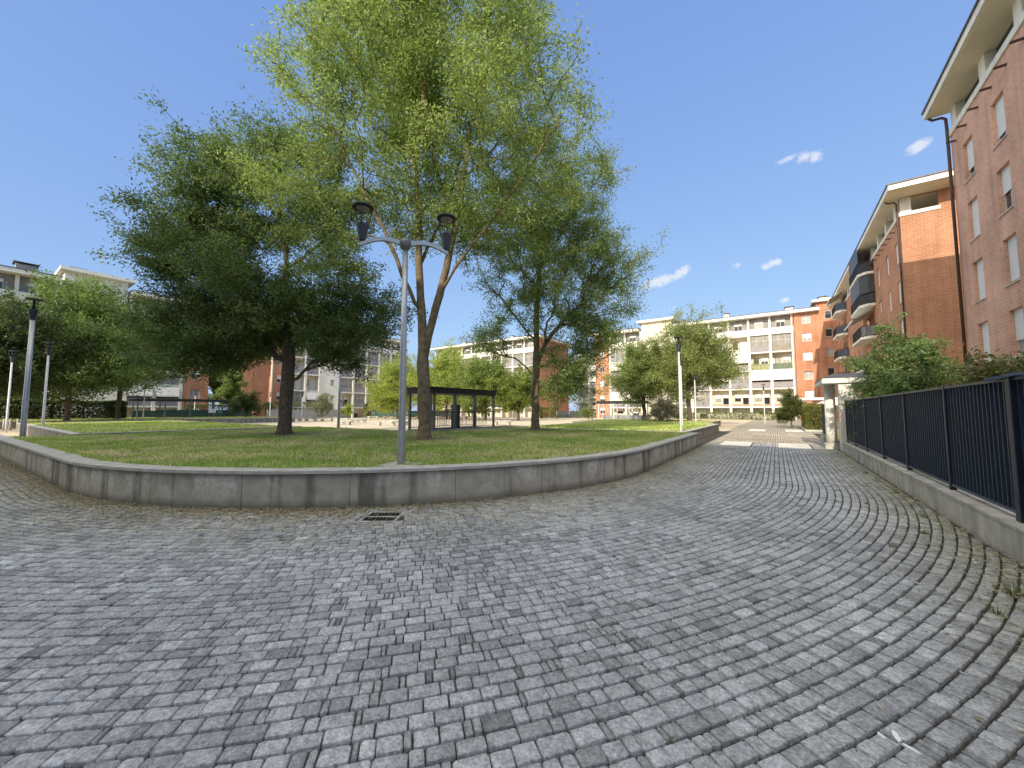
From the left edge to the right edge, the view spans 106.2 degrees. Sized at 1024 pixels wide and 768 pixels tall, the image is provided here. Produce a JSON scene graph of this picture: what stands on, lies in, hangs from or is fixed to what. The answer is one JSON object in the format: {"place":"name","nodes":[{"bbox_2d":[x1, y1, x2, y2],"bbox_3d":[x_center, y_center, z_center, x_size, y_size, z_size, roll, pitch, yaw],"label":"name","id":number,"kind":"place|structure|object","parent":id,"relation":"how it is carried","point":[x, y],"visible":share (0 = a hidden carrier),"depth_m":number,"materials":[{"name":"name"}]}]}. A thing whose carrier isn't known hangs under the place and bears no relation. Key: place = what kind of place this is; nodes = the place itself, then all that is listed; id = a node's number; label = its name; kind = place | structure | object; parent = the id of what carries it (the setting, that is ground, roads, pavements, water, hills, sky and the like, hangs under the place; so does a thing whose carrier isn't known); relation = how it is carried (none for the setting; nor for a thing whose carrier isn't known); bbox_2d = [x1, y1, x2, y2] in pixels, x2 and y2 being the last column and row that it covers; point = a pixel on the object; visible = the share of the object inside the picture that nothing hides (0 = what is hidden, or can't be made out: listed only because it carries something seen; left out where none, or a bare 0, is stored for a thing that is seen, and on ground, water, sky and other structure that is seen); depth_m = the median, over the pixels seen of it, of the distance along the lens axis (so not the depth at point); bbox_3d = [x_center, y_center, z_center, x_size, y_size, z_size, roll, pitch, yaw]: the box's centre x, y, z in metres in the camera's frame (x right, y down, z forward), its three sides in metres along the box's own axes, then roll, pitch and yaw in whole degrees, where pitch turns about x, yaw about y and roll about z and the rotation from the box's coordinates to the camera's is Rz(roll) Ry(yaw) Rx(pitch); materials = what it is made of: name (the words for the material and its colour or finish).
{"place":"outdoors","nodes":[
{"label":"outdoors","id":0,"kind":"place"},
{"bbox_2d":[0,416,277,421],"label":"lawn","id":1,"kind":"structure","parent":0,"point":[135,417],"depth_m":46.30,"materials":[{"name":"plant"}]},
{"bbox_2d":[0,399,127,419],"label":"hedge","id":2,"kind":"object","parent":1,"relation":"on","point":[109,406],"visible":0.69,"depth_m":42.96,"materials":[{"name":"green plant"}]},
{"bbox_2d":[0,264,196,420],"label":"leafy tree","id":3,"kind":"object","parent":1,"relation":"on","point":[89,374],"visible":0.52,"depth_m":35.49,"materials":[{"name":"green plant"}]},
{"bbox_2d":[71,316,196,418],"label":"leafy tree","id":4,"kind":"object","parent":1,"relation":"on","point":[118,406],"visible":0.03,"depth_m":42.64,"materials":[{"name":"green plant"}]},
{"bbox_2d":[129,398,237,417],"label":"pergola","id":5,"kind":"object","parent":1,"relation":"on","point":[164,413],"visible":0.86,"depth_m":51.16,"materials":[{"name":"metal"}]},
{"bbox_2d":[155,409,252,417],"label":"fence","id":6,"kind":"object","parent":1,"relation":"on","point":[240,414],"visible":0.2,"depth_m":57.88,"materials":[{"name":"metal"}]},
{"bbox_2d":[208,364,249,409],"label":"leafy tree","id":7,"kind":"object","parent":1,"relation":"on","point":[230,389],"visible":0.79,"depth_m":59.88,"materials":[{"name":"green plant"}]},
{"bbox_2d":[216,389,271,416],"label":"bush","id":8,"kind":"object","parent":1,"relation":"on","point":[247,403],"visible":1,"depth_m":55.39,"materials":[{"name":"green plant"}]},
{"bbox_2d":[27,420,293,432],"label":"lawn","id":9,"kind":"structure","parent":0,"point":[144,427],"depth_m":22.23,"materials":[{"name":"plant"}]},
{"bbox_2d":[10,426,690,468],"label":"lawn","id":10,"kind":"structure","parent":0,"point":[373,462],"depth_m":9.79,"materials":[{"name":"plant"}]},
{"bbox_2d":[65,82,438,434],"bbox_3d":[-10.187,-5.235,16.143,13.548,14.881,10.117,-3,-5,34],"label":"shade tree","id":11,"kind":"object","parent":10,"relation":"on","point":[232,310],"visible":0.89,"depth_m":15.03,"materials":[{"name":"green plant"}]},
{"bbox_2d":[377,461,421,466],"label":"foundation slab","id":12,"kind":"structure","parent":10,"relation":"on","point":[392,464],"depth_m":6.74,"materials":[{"name":"concrete"}]},
{"bbox_2d":[352,201,456,463],"bbox_3d":[-2.011,-0.833,7.122,1.914,4.910,0.384,1,-4,-15],"label":"street lamp","id":13,"kind":"object","parent":10,"relation":"on","point":[404,243],"visible":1,"depth_m":7.09,"materials":[{"name":"metal"}]},
{"bbox_2d":[208,0,617,439],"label":"ash tree","id":14,"kind":"object","parent":10,"relation":"on","point":[416,107],"visible":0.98,"depth_m":12.57,"materials":[{"name":"green plant"}]},
{"bbox_2d":[406,386,496,430],"bbox_3d":[-3.033,1.435,20.387,1.750,2.310,5.150,-3,-5,34],"label":"stair pergola","id":15,"kind":"object","parent":10,"relation":"on","point":[455,411],"visible":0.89,"depth_m":20.01,"materials":[{"name":"metal"}]},
{"bbox_2d":[457,119,672,429],"bbox_3d":[2.469,-5.460,20.039,10.506,15.860,9.590,-3,-5,34],"label":"slim tree","id":16,"kind":"object","parent":10,"relation":"on","point":[567,382],"visible":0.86,"depth_m":18.92,"materials":[{"name":"green plant"}]},
{"bbox_2d":[0,416,751,436],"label":"plaza","id":17,"kind":"structure","parent":0,"point":[726,424],"depth_m":50.65,"materials":[{"name":"beige stone"}]},
{"bbox_2d":[4,350,17,432],"bbox_3d":[-36.607,0.526,27.979,0.490,5.981,0.490,-3,-5,34],"label":"street lamp","id":18,"kind":"object","parent":17,"relation":"on","point":[12,358],"visible":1,"depth_m":27.95,"materials":[{"name":"grey metal"}]},
{"bbox_2d":[41,342,54,425],"bbox_3d":[-29.613,0.281,24.394,0.490,5.981,0.490,-3,-5,34],"label":"street lamp","id":19,"kind":"object","parent":17,"relation":"on","point":[48,351],"visible":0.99,"depth_m":24.40,"materials":[{"name":"grey metal"}]},
{"bbox_2d":[0,285,96,403],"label":"leafy tree","id":20,"kind":"object","parent":17,"relation":"on","point":[10,339],"visible":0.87,"depth_m":31.15,"materials":[{"name":"green plant"}]},
{"bbox_2d":[0,416,295,428],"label":"bed wall","id":21,"kind":"structure","parent":17,"relation":"on","point":[248,420],"depth_m":45.55,"materials":[{"name":"concrete"}]},
{"bbox_2d":[17,421,301,436],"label":"bed wall","id":22,"kind":"structure","parent":17,"relation":"on","point":[35,430],"depth_m":20.14,"materials":[{"name":"concrete"}]},
{"bbox_2d":[185,404,230,409],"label":"hedge","id":23,"kind":"object","parent":17,"relation":"on","point":[196,406],"visible":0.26,"depth_m":57.91,"materials":[{"name":"green plant"}]},
{"bbox_2d":[263,402,332,417],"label":"hedge","id":24,"kind":"object","parent":17,"relation":"on","point":[267,405],"visible":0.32,"depth_m":66.88,"materials":[{"name":"green plant"}]},
{"bbox_2d":[267,409,336,417],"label":"fence","id":25,"kind":"object","parent":17,"relation":"on","point":[305,413],"visible":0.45,"depth_m":67.83,"materials":[{"name":"metal"}]},
{"bbox_2d":[306,392,334,418],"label":"olive bush","id":26,"kind":"object","parent":17,"relation":"on","point":[321,404],"visible":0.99,"depth_m":59.24,"materials":[{"name":"green plant"}]},
{"bbox_2d":[340,402,353,415],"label":"sapling","id":27,"kind":"object","parent":17,"relation":"on","point":[348,408],"visible":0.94,"depth_m":59.55,"materials":[{"name":"green plant"}]},
{"bbox_2d":[363,403,381,417],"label":"hedge","id":28,"kind":"object","parent":17,"relation":"on","point":[366,406],"visible":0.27,"depth_m":82.29,"materials":[{"name":"green plant"}]},
{"bbox_2d":[358,352,431,418],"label":"yellow green tree","id":29,"kind":"object","parent":17,"relation":"on","point":[386,394],"visible":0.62,"depth_m":69.39,"materials":[{"name":"green plant"}]},
{"bbox_2d":[372,411,417,416],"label":"fence","id":30,"kind":"object","parent":17,"relation":"on","point":[388,412],"visible":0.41,"depth_m":80.83,"materials":[{"name":"metal"}]},
{"bbox_2d":[406,337,474,418],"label":"yellow green tree","id":31,"kind":"object","parent":17,"relation":"on","point":[444,364],"visible":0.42,"depth_m":67.27,"materials":[{"name":"green plant"}]},
{"bbox_2d":[432,346,527,419],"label":"yellow green tree","id":32,"kind":"object","parent":17,"relation":"on","point":[481,377],"visible":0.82,"depth_m":59.72,"materials":[{"name":"green plant"}]},
{"bbox_2d":[483,363,549,420],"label":"yellow green tree","id":33,"kind":"object","parent":17,"relation":"on","point":[522,391],"visible":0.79,"depth_m":58.91,"materials":[{"name":"green plant"}]},
{"bbox_2d":[539,406,558,417],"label":"hedge","id":34,"kind":"object","parent":17,"relation":"on","point":[542,409],"visible":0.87,"depth_m":77.07,"materials":[{"name":"green plant"}]},
{"bbox_2d":[557,411,581,417],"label":"fence","id":35,"kind":"object","parent":17,"relation":"on","point":[566,414],"visible":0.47,"depth_m":73.25,"materials":[{"name":"metal"}]},
{"bbox_2d":[575,405,601,419],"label":"planter","id":36,"kind":"object","parent":17,"relation":"on","point":[587,413],"visible":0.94,"depth_m":46.79,"materials":[{"name":"concrete"}]},
{"bbox_2d":[595,400,649,418],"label":"pergola","id":37,"kind":"object","parent":17,"relation":"on","point":[617,416],"visible":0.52,"depth_m":50.47,"materials":[{"name":"metal"}]},
{"bbox_2d":[572,419,720,425],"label":"bed wall","id":38,"kind":"structure","parent":17,"relation":"on","point":[717,422],"depth_m":38.07,"materials":[{"name":"concrete"}]},
{"bbox_2d":[678,411,777,419],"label":"hedge","id":39,"kind":"object","parent":17,"relation":"on","point":[717,413],"visible":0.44,"depth_m":67.07,"materials":[{"name":"green plant"}]},
{"bbox_2d":[0,0,975,410],"label":"sky","id":40,"kind":"structure","parent":0,"point":[766,137],"materials":[{"name":"blue"}]},
{"bbox_2d":[0,425,1023,767],"bbox_3d":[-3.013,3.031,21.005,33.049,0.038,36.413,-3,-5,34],"label":"paving","id":41,"kind":"structure","parent":0,"point":[80,653],"depth_m":2.77,"materials":[{"name":"stone"}]},
{"bbox_2d":[19,297,43,436],"bbox_3d":[-18.242,-0.348,14.475,0.480,5.864,0.480,-3,-5,34],"label":"street lamp","id":42,"kind":"object","parent":41,"relation":"on","point":[33,313],"visible":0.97,"depth_m":14.46,"materials":[{"name":"metal"}]},
{"bbox_2d":[337,374,340,427],"bbox_3d":[-10.031,0.288,22.336,0.480,5.864,0.480,-3,-5,34],"label":"street lamp","id":43,"kind":"object","parent":41,"relation":"on","point":[339,402],"visible":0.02,"depth_m":22.23,"materials":[{"name":"grey metal"}]},
{"bbox_2d":[0,432,699,509],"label":"retaining wall","id":44,"kind":"structure","parent":41,"relation":"on","point":[230,487],"depth_m":6.62,"materials":[{"name":"concrete"}]},
{"bbox_2d":[358,512,404,522],"bbox_3d":[-1.946,1.996,5.759,0.540,0.023,0.540,0,-4,0],"label":"drain grate","id":45,"kind":"object","parent":41,"relation":"on","point":[382,518],"visible":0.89,"depth_m":5.72,"materials":[{"name":"black metal"}]},
{"bbox_2d":[0,448,1020,751],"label":"moss","id":46,"kind":"object","parent":41,"relation":"on","point":[538,544],"visible":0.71,"depth_m":4.89,"materials":[{"name":"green plant"}]},
{"bbox_2d":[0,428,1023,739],"bbox_3d":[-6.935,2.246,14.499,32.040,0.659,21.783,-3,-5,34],"label":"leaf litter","id":47,"kind":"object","parent":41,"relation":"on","point":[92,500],"visible":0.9,"depth_m":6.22,"materials":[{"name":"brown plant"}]},
{"bbox_2d":[518,422,718,438],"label":"bed wall","id":48,"kind":"structure","parent":41,"relation":"on","point":[705,431],"depth_m":23.54,"materials":[{"name":"concrete"}]},
{"bbox_2d":[674,336,682,431],"bbox_3d":[8.224,0.282,18.823,0.432,5.277,0.432,-3,-5,34],"label":"street lamp","id":49,"kind":"object","parent":41,"relation":"on","point":[678,346],"visible":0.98,"depth_m":18.82,"materials":[{"name":"grey metal"}]},
{"bbox_2d":[677,354,683,423],"bbox_3d":[11.219,0.686,25.428,0.442,5.395,0.442,-3,-5,34],"label":"street lamp","id":50,"kind":"object","parent":41,"relation":"on","point":[681,385],"visible":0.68,"depth_m":25.42,"materials":[{"name":"grey metal"}]},
{"bbox_2d":[719,441,752,446],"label":"pavement slab","id":51,"kind":"structure","parent":41,"relation":"on","point":[737,443],"depth_m":18.35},
{"bbox_2d":[778,443,811,449],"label":"pavement slab","id":52,"kind":"structure","parent":41,"relation":"on","point":[792,445],"depth_m":16.84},
{"bbox_2d":[820,404,825,444],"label":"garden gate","id":53,"kind":"structure","parent":41,"relation":"on","point":[822,439],"depth_m":18.25,"materials":[{"name":"metal"}]},
{"bbox_2d":[877,729,921,754],"bbox_3d":[1.841,1.716,1.842,0.097,0.010,0.141,0,-4,2],"label":"paint splash","id":54,"kind":"object","parent":41,"relation":"on","point":[896,736],"visible":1,"depth_m":1.85,"materials":[{"name":"white paint"}]},
{"bbox_2d":[842,442,1023,566],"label":"wall","id":55,"kind":"structure","parent":41,"relation":"on","point":[994,525],"depth_m":5.42,"materials":[{"name":"concrete"}]},
{"bbox_2d":[845,372,1023,522],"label":"fence","id":56,"kind":"object","parent":55,"relation":"on","point":[968,438],"visible":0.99,"depth_m":5.60,"materials":[{"name":"black metal"}]},
{"bbox_2d":[981,600,1008,615],"bbox_3d":[3.796,1.765,2.999,0.167,0.101,0.179,0,-4,-7],"label":"weed","id":57,"kind":"object","parent":41,"relation":"on","point":[994,611],"visible":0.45,"depth_m":3.01,"materials":[{"name":"green plant"}]},
{"bbox_2d":[996,580,1023,599],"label":"weed","id":58,"kind":"object","parent":41,"relation":"on","point":[1015,591],"visible":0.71,"depth_m":3.31,"materials":[{"name":"green plant"}]},
{"bbox_2d":[575,354,595,415],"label":"apartment building","id":59,"kind":"structure","parent":0,"point":[592,403],"depth_m":113.63,"materials":[{"name":"white paint"}]},
{"bbox_2d":[522,421,713,431],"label":"grass","id":60,"kind":"structure","parent":0,"point":[652,426],"depth_m":24.68,"materials":[{"name":"green plant"}]},
{"bbox_2d":[591,295,839,420],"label":"apartment building","id":61,"kind":"structure","parent":0,"point":[790,347],"depth_m":66.62,"materials":[{"name":"white paint"}]},
{"bbox_2d":[740,341,746,352],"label":"window","id":62,"kind":"structure","parent":61,"relation":"in","point":[743,344],"depth_m":69.40,"materials":[{"name":"grey paint"}]},
{"bbox_2d":[776,319,784,326],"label":"window","id":63,"kind":"structure","parent":61,"relation":"in","point":[779,323],"depth_m":65.71,"materials":[{"name":"grey paint"}]},
{"bbox_2d":[801,315,810,323],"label":"window","id":64,"kind":"structure","parent":61,"relation":"in","point":[804,319],"depth_m":63.52,"materials":[{"name":"grey paint"}]},
{"bbox_2d":[802,333,811,341],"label":"window","id":65,"kind":"structure","parent":61,"relation":"in","point":[806,337],"depth_m":63.29,"materials":[{"name":"grey paint"}]},
{"bbox_2d":[803,352,812,360],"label":"window","id":66,"kind":"structure","parent":61,"relation":"in","point":[807,356],"depth_m":63.05,"materials":[{"name":"grey paint"}]},
{"bbox_2d":[804,371,814,379],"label":"window","id":67,"kind":"structure","parent":61,"relation":"in","point":[808,375],"depth_m":62.89,"materials":[{"name":"grey paint"}]},
{"bbox_2d":[805,390,814,397],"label":"window","id":68,"kind":"structure","parent":61,"relation":"in","point":[808,394],"depth_m":62.61,"materials":[{"name":"grey paint"}]},
{"bbox_2d":[727,420,838,433],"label":"lane","id":69,"kind":"structure","parent":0,"point":[772,426],"depth_m":38.13,"materials":[{"name":"beige stone"}]},
{"bbox_2d":[773,387,805,427],"bbox_3d":[25.579,2.203,35.335,2.804,3.852,2.877,-3,-5,34],"label":"corner bush","id":70,"kind":"object","parent":69,"relation":"on","point":[790,408],"visible":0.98,"depth_m":34.96,"materials":[{"name":"green plant"}]},
{"bbox_2d":[801,403,822,429],"bbox_3d":[24.800,2.631,31.413,1.822,2.270,6.329,-3,-5,34],"label":"hedge","id":71,"kind":"object","parent":69,"relation":"on","point":[811,414],"visible":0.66,"depth_m":29.36,"materials":[{"name":"green plant"}]},
{"bbox_2d":[798,397,837,426],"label":"garden portico","id":72,"kind":"structure","parent":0,"point":[812,399],"depth_m":34.74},
{"bbox_2d":[821,431,839,441],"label":"garden ground","id":73,"kind":"structure","parent":0,"point":[838,435],"depth_m":24.45,"materials":[{"name":"green plant"}]},
{"bbox_2d":[815,372,883,451],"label":"entrance portico","id":74,"kind":"structure","parent":73,"relation":"on","point":[841,382],"depth_m":15.17,"materials":[{"name":"concrete"}]},
{"bbox_2d":[846,359,919,397],"bbox_3d":[14.178,0.702,14.009,3.080,4.050,3.195,-3,-5,34],"label":"garden shrub","id":75,"kind":"object","parent":73,"relation":"on","point":[852,385],"visible":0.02,"depth_m":14.24,"materials":[{"name":"green plant"}]},
{"bbox_2d":[837,311,955,439],"bbox_3d":[12.838,0.078,12.775,3.131,5.022,3.077,-3,-5,34],"label":"garden shrub","id":76,"kind":"object","parent":73,"relation":"on","point":[865,363],"visible":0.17,"depth_m":12.98,"materials":[{"name":"green plant"}]},
{"bbox_2d":[861,333,1005,414],"bbox_3d":[11.957,0.480,10.926,3.217,3.968,2.852,-3,-5,34],"label":"garden shrub","id":77,"kind":"object","parent":73,"relation":"on","point":[924,375],"visible":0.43,"depth_m":10.91,"materials":[{"name":"green plant"}]},
{"bbox_2d":[925,343,1020,387],"bbox_3d":[9.206,0.695,7.394,2.436,3.059,1.809,1,-4,-18],"label":"garden shrub","id":78,"kind":"object","parent":73,"relation":"on","point":[979,373],"visible":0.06,"depth_m":7.38,"materials":[{"name":"green plant"}]},
{"bbox_2d":[978,347,1023,381],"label":"garden shrub","id":79,"kind":"object","parent":73,"relation":"on","point":[1019,363],"visible":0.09,"depth_m":6.70,"materials":[{"name":"green plant"}]},
{"bbox_2d":[921,0,1023,376],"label":"apartment building","id":80,"kind":"structure","parent":0,"point":[977,93],"depth_m":16.60,"materials":[{"name":"red brick"}]},
{"bbox_2d":[964,138,975,184],"bbox_3d":[21.820,-10.709,18.245,0.270,1.950,1.200,-3,-5,34],"label":"window","id":81,"kind":"structure","parent":80,"relation":"in","point":[970,154],"depth_m":18.38,"materials":[{"name":"grey paint"}]},
{"bbox_2d":[969,198,980,243],"bbox_3d":[21.795,-7.765,18.062,0.208,1.950,1.200,-3,-5,34],"label":"window","id":82,"kind":"structure","parent":80,"relation":"in","point":[975,214],"depth_m":18.18,"materials":[{"name":"grey paint"}]},
{"bbox_2d":[974,259,985,303],"bbox_3d":[21.795,-4.821,17.861,0.208,1.950,1.200,-3,-5,34],"label":"window","id":83,"kind":"structure","parent":80,"relation":"in","point":[980,272],"depth_m":17.97,"materials":[{"name":"grey paint"}]},
{"bbox_2d":[982,322,990,364],"bbox_3d":[21.795,-1.878,17.660,0.208,1.950,1.200,-3,-5,34],"label":"window","id":84,"kind":"structure","parent":80,"relation":"in","point":[985,331],"depth_m":17.78,"materials":[{"name":"grey paint"}]},
{"bbox_2d":[992,95,1007,150],"bbox_3d":[20.132,-10.876,15.795,0.270,1.950,1.200,-3,-5,34],"label":"window","id":85,"kind":"structure","parent":80,"relation":"in","point":[999,106],"depth_m":15.91,"materials":[{"name":"grey paint"}]},
{"bbox_2d":[998,163,1013,218],"bbox_3d":[20.132,-7.933,15.594,0.270,1.950,1.200,-3,-5,34],"label":"window","id":86,"kind":"structure","parent":80,"relation":"in","point":[1005,173],"depth_m":15.74,"materials":[{"name":"grey paint"}]},
{"bbox_2d":[1004,234,1020,287],"bbox_3d":[20.132,-4.990,15.393,0.270,1.950,1.200,-3,-5,34],"label":"window","id":87,"kind":"structure","parent":80,"relation":"in","point":[1012,242],"depth_m":15.50,"materials":[{"name":"grey paint"}]},
{"bbox_2d":[1014,307,1023,357],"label":"window","id":88,"kind":"structure","parent":80,"relation":"in","point":[1018,313],"depth_m":15.36,"materials":[{"name":"grey paint"}]},
{"label":"lawn","id":89,"kind":"structure","parent":0,"visible":0},
{"bbox_2d":[595,334,686,419],"bbox_3d":[14.037,-0.670,40.846,8.585,9.333,8.481,3,-5,-34],"label":"lane tree","id":90,"kind":"object","parent":89,"relation":"on","point":[640,392],"visible":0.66,"depth_m":39.80,"materials":[{"name":"green plant"}]},
{"bbox_2d":[578,418,714,422],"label":"grass","id":91,"kind":"structure","parent":89,"relation":"on","point":[641,420],"depth_m":38.79,"materials":[{"name":"green plant"}]},
{"bbox_2d":[635,395,686,421],"bbox_3d":[14.766,2.491,37.284,5.398,3.118,3.687,4,-5,-42],"label":"flowering bush","id":92,"kind":"object","parent":89,"relation":"on","point":[662,410],"visible":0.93,"depth_m":36.74,"materials":[{"name":"green plant"}]},
{"bbox_2d":[692,372,696,421],"bbox_3d":[16.779,1.550,35.160,0.442,5.395,0.442,-3,-5,34],"label":"street lamp","id":93,"kind":"object","parent":89,"relation":"on","point":[694,376],"visible":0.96,"depth_m":35.17,"materials":[{"name":"white metal"}]},
{"bbox_2d":[626,300,763,420],"bbox_3d":[17.750,-2.141,38.905,12.196,12.004,10.647,2,-4,-26],"label":"lane tree","id":94,"kind":"object","parent":89,"relation":"on","point":[708,361],"visible":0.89,"depth_m":37.96,"materials":[{"name":"green plant"}]},
{"label":"ground","id":95,"kind":"structure","parent":0,"visible":0},
{"bbox_2d":[0,251,208,418],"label":"apartment building","id":96,"kind":"structure","parent":95,"relation":"on","point":[18,276],"depth_m":52.79,"materials":[{"name":"white paint"}]},
{"bbox_2d":[189,389,199,398],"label":"window","id":97,"kind":"structure","parent":96,"relation":"in","point":[192,391],"depth_m":59.45,"materials":[{"name":"grey paint"}]},
{"bbox_2d":[208,372,224,408],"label":"leafy tree","id":98,"kind":"object","parent":95,"relation":"on","point":[215,385],"visible":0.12,"depth_m":65.99,"materials":[{"name":"green plant"}]},
{"bbox_2d":[239,322,408,417],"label":"apartment building","id":99,"kind":"structure","parent":95,"relation":"on","point":[265,379],"depth_m":75.95,"materials":[{"name":"white paint"}]},
{"bbox_2d":[430,334,571,416],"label":"apartment building","id":100,"kind":"structure","parent":95,"relation":"on","point":[523,353],"depth_m":89.58,"materials":[{"name":"white paint"}]},
{"bbox_2d":[826,168,969,394],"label":"apartment building","id":101,"kind":"structure","parent":95,"relation":"on","point":[902,259],"depth_m":27.95,"materials":[{"name":"brick"}]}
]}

